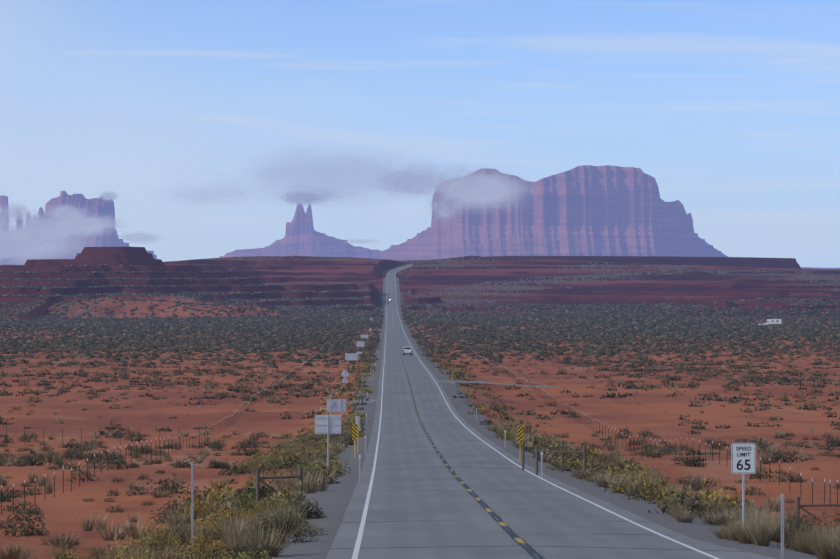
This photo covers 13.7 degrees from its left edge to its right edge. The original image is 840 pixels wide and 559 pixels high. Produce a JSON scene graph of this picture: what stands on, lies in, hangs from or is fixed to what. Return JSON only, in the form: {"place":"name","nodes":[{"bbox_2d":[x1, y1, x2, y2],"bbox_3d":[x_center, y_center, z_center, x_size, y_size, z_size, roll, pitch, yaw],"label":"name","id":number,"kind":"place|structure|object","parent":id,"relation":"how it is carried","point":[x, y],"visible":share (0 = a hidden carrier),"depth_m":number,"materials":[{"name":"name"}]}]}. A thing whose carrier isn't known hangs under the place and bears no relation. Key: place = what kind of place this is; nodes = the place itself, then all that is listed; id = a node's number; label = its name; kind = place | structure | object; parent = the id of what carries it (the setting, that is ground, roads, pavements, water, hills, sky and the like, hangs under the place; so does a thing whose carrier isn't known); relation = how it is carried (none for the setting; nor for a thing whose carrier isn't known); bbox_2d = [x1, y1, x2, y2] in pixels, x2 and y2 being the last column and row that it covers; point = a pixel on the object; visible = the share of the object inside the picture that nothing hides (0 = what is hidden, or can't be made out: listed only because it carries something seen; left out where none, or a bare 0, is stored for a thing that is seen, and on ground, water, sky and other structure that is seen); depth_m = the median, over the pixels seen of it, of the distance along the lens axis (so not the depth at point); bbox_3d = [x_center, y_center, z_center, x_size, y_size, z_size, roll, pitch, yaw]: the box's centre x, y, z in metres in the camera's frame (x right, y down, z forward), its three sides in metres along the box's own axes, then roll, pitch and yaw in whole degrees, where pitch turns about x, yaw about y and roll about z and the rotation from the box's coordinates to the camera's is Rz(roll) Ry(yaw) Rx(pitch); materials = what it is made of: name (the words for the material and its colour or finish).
{"place":"outdoors","nodes":[
{"label":"outdoors","id":0,"kind":"place"},
{"bbox_2d":[0,203,19,227],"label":"cloud","id":1,"kind":"structure","parent":0,"point":[3,217],"depth_m":13682.37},
{"bbox_2d":[0,201,36,226],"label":"cloud","id":2,"kind":"structure","parent":0,"point":[17,212],"depth_m":13343.14,"materials":[{"name":"white"}]},
{"bbox_2d":[18,210,46,225],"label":"cloud","id":3,"kind":"structure","parent":0,"point":[33,217],"depth_m":13733.39,"materials":[{"name":"white"}]},
{"bbox_2d":[1,207,101,247],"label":"cloud","id":4,"kind":"structure","parent":0,"point":[48,230],"depth_m":13404.49,"materials":[{"name":"white"}]},
{"bbox_2d":[0,214,121,264],"bbox_3d":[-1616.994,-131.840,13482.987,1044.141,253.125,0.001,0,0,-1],"label":"cloud","id":5,"kind":"structure","parent":0,"point":[22,253],"depth_m":13484.17,"materials":[{"name":"white"}]},
{"bbox_2d":[29,202,100,222],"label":"cloud","id":6,"kind":"structure","parent":0,"point":[66,213],"depth_m":13364.89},
{"bbox_2d":[23,206,128,243],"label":"cloud","id":7,"kind":"structure","parent":0,"point":[102,222],"depth_m":13585.99,"materials":[{"name":"white"}]},
{"bbox_2d":[99,188,118,201],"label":"cloud","id":8,"kind":"structure","parent":0,"point":[106,195],"depth_m":13635.77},
{"bbox_2d":[104,228,160,243],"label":"cloud","id":9,"kind":"structure","parent":0,"point":[140,237],"depth_m":13587.77,"materials":[{"name":"white"}]},
{"bbox_2d":[145,175,266,208],"bbox_3d":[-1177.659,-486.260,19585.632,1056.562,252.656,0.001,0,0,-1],"label":"cloud","id":10,"kind":"structure","parent":0,"point":[204,194],"depth_m":19585.47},
{"bbox_2d":[277,187,335,206],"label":"cloud","id":11,"kind":"structure","parent":0,"point":[292,198],"depth_m":14692.36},
{"bbox_2d":[275,185,352,205],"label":"cloud","id":12,"kind":"structure","parent":0,"point":[315,195],"depth_m":14642.83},
{"bbox_2d":[308,399,376,411],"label":"side road","id":13,"kind":"structure","parent":0,"point":[364,400],"depth_m":405.29,"materials":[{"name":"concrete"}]},
{"bbox_2d":[193,136,505,212],"bbox_3d":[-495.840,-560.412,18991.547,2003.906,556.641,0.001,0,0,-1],"label":"cloud","id":14,"kind":"structure","parent":0,"point":[349,176],"depth_m":18991.63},
{"bbox_2d":[345,238,380,243],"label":"cloud","id":15,"kind":"structure","parent":0,"point":[360,241],"depth_m":14695.58,"materials":[{"name":"white"}]},
{"bbox_2d":[402,347,412,355],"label":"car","id":16,"kind":"object","parent":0,"point":[407,350],"visible":1,"depth_m":795.08,"materials":[{"name":"white paint"}]},
{"bbox_2d":[344,166,471,201],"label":"cloud","id":17,"kind":"structure","parent":0,"point":[401,183],"depth_m":15996.07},
{"bbox_2d":[0,247,839,558],"bbox_3d":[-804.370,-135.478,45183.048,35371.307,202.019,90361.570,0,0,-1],"label":"ground","id":18,"kind":"structure","parent":0,"point":[540,281],"depth_m":485.73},
{"bbox_2d":[0,191,156,264],"bbox_3d":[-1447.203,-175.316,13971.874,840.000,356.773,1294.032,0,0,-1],"label":"castle butte","id":19,"kind":"object","parent":18,"relation":"on","point":[99,205],"visible":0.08,"depth_m":13912.87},
{"bbox_2d":[6,424,199,446],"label":"fence","id":20,"kind":"object","parent":18,"relation":"on","point":[96,432],"visible":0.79,"depth_m":305.50,"materials":[{"name":"metal"}]},
{"bbox_2d":[0,348,321,514],"bbox_3d":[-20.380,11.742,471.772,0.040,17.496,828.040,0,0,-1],"label":"fence","id":21,"kind":"object","parent":18,"relation":"on","point":[276,386],"visible":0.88,"depth_m":237.16,"materials":[{"name":"metal"}]},
{"bbox_2d":[191,463,192,543],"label":"tall post","id":22,"kind":"object","parent":18,"relation":"on","point":[191,502],"visible":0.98,"depth_m":93.83,"materials":[{"name":"metal"}]},
{"bbox_2d":[256,467,302,517],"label":"fence brace","id":23,"kind":"object","parent":18,"relation":"on","point":[259,478],"visible":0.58,"depth_m":109.67,"materials":[{"name":"wood"}]},
{"bbox_2d":[220,203,379,258],"bbox_3d":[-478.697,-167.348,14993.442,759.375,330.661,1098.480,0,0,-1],"label":"butte","id":24,"kind":"object","parent":18,"relation":"on","point":[302,237],"visible":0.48,"depth_m":14945.63,"materials":[{"name":"purple stone"}]},
{"bbox_2d":[315,415,340,471],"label":"sign back","id":25,"kind":"object","parent":18,"relation":"on","point":[327,424],"visible":0.88,"depth_m":162.90,"materials":[{"name":"metal"}]},
{"bbox_2d":[327,392,345,414],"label":"road sign","id":26,"kind":"object","parent":18,"relation":"on","point":[336,405],"visible":0.92,"depth_m":269.90,"materials":[{"name":"metal"}]},
{"bbox_2d":[341,370,348,382],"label":"diamond sign","id":27,"kind":"object","parent":18,"relation":"on","point":[344,373],"visible":0.9,"depth_m":484.90,"materials":[{"name":"metal"}]},
{"bbox_2d":[345,353,357,359],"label":"sign back","id":28,"kind":"object","parent":18,"relation":"on","point":[351,356],"visible":0.9,"depth_m":641.89,"materials":[{"name":"metal"}]},
{"bbox_2d":[352,424,357,457],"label":"object marker","id":29,"kind":"object","parent":18,"relation":"on","point":[354,432],"visible":0.94,"depth_m":197.89,"materials":[{"name":"metal"}]},
{"bbox_2d":[355,416,359,452],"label":"marker","id":30,"kind":"object","parent":18,"relation":"on","point":[357,419],"visible":0.77,"depth_m":212.92,"materials":[{"name":"metal"}]},
{"bbox_2d":[356,341,364,346],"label":"sign back","id":31,"kind":"object","parent":18,"relation":"on","point":[360,343],"visible":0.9,"depth_m":827.89,"materials":[{"name":"metal"}]},
{"bbox_2d":[0,264,839,367],"bbox_3d":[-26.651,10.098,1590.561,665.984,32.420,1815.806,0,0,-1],"label":"bushes","id":32,"kind":"object","parent":18,"relation":"on","point":[302,324],"visible":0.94,"depth_m":1557.00,"materials":[{"name":"green plant"}]},
{"bbox_2d":[0,413,839,550],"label":"bushes","id":33,"kind":"object","parent":18,"relation":"on","point":[634,479],"visible":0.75,"depth_m":176.94,"materials":[{"name":"green plant"}]},
{"bbox_2d":[0,334,839,436],"bbox_3d":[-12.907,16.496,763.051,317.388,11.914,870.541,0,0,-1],"label":"bushes","id":34,"kind":"object","parent":18,"relation":"on","point":[475,348],"visible":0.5,"depth_m":596.95,"materials":[{"name":"green plant"}]},
{"bbox_2d":[0,496,839,558],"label":"grass tufts","id":35,"kind":"object","parent":18,"relation":"on","point":[280,526],"visible":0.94,"depth_m":84.51,"materials":[{"name":"green plant"}]},
{"bbox_2d":[437,380,558,387],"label":"side road","id":36,"kind":"structure","parent":18,"relation":"on","point":[446,381],"depth_m":492.40,"materials":[{"name":"red soil"}]},
{"bbox_2d":[517,426,522,460],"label":"object marker","id":37,"kind":"object","parent":18,"relation":"on","point":[520,434],"visible":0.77,"depth_m":189.98,"materials":[{"name":"metal"}]},
{"bbox_2d":[522,441,563,472],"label":"fence brace","id":38,"kind":"object","parent":18,"relation":"on","point":[524,448],"visible":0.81,"depth_m":167.98,"materials":[{"name":"wood"}]},
{"bbox_2d":[380,165,727,260],"bbox_3d":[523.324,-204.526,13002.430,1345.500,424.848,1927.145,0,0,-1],"label":"mesa","id":39,"kind":"structure","parent":18,"relation":"on","point":[591,210],"depth_m":12635.05,"materials":[{"name":"stone"}]},
{"bbox_2d":[535,444,585,474],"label":"fence brace","id":40,"kind":"object","parent":18,"relation":"on","point":[539,451],"visible":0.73,"depth_m":158.06,"materials":[{"name":"wood"}]},
{"bbox_2d":[466,346,837,507],"bbox_3d":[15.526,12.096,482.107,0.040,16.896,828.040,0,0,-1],"label":"fence","id":41,"kind":"object","parent":18,"relation":"on","point":[510,374],"visible":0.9,"depth_m":270.49,"materials":[{"name":"metal"}]},
{"bbox_2d":[731,443,755,527],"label":"speed limit sign","id":42,"kind":"object","parent":18,"relation":"on","point":[743,459],"visible":1,"depth_m":85.97,"materials":[{"name":"metal"}]},
{"bbox_2d":[765,319,781,324],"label":"motorhome","id":43,"kind":"object","parent":18,"relation":"on","point":[774,321],"visible":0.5,"depth_m":1698.66,"materials":[{"name":"white paint"}]},
{"bbox_2d":[796,497,839,527],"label":"fence brace","id":44,"kind":"object","parent":18,"relation":"on","point":[798,506],"visible":0.69,"depth_m":117.93,"materials":[{"name":"wood"}]},
{"bbox_2d":[830,480,838,506],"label":"fence","id":45,"kind":"object","parent":18,"relation":"on","point":[830,490],"visible":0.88,"depth_m":158.09,"materials":[{"name":"metal"}]},
{"bbox_2d":[0,0,839,267],"label":"sky","id":46,"kind":"structure","parent":0,"point":[732,107],"materials":[{"name":"blue"}]},
{"bbox_2d":[390,158,473,178],"bbox_3d":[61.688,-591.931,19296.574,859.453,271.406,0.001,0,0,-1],"label":"cloud","id":47,"kind":"structure","parent":0,"point":[438,169],"depth_m":19296.96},
{"bbox_2d":[418,186,469,224],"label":"cloud","id":48,"kind":"structure","parent":0,"point":[443,211],"depth_m":12648.14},
{"bbox_2d":[410,163,546,215],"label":"cloud","id":49,"kind":"structure","parent":0,"point":[475,190],"depth_m":12598.95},
{"bbox_2d":[326,256,775,558],"bbox_3d":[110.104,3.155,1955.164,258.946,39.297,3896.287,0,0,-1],"label":"road","id":50,"kind":"structure","parent":0,"point":[424,503],"depth_m":112.62,"materials":[{"name":"grey asphalt"}]},
{"bbox_2d":[359,454,360,481],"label":"delineator","id":51,"kind":"object","parent":50,"relation":"on","point":[359,466],"visible":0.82,"depth_m":145.89,"materials":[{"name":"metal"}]},
{"bbox_2d":[352,264,411,558],"bbox_3d":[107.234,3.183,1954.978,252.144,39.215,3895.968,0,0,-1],"label":"road edge line","id":52,"kind":"object","parent":50,"relation":"on","point":[358,542],"visible":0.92,"depth_m":114.43,"materials":[{"name":"white paint"}]},
{"bbox_2d":[391,296,524,542],"bbox_3d":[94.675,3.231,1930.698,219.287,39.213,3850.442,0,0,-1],"label":"road centre dashes","id":53,"kind":"object","parent":50,"relation":"on","point":[519,540],"visible":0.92,"depth_m":115.30,"materials":[{"name":"yellow paint"}]},
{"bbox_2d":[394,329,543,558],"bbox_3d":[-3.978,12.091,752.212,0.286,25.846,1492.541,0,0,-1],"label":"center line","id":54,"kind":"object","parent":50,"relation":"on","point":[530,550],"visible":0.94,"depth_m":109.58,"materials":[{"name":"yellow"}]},
{"bbox_2d":[541,451,542,477],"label":"delineator","id":55,"kind":"object","parent":50,"relation":"on","point":[541,464],"visible":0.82,"depth_m":152.96,"materials":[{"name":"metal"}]},
{"bbox_2d":[395,270,719,558],"bbox_3d":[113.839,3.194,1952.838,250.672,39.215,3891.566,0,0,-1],"label":"road edge line","id":56,"kind":"object","parent":50,"relation":"on","point":[695,549],"visible":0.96,"depth_m":115.53,"materials":[{"name":"white paint"}]},
{"bbox_2d":[781,494,783,558],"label":"stub post","id":57,"kind":"object","parent":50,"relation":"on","point":[782,526],"visible":1,"depth_m":70.94,"materials":[{"name":"metal"}]}
]}

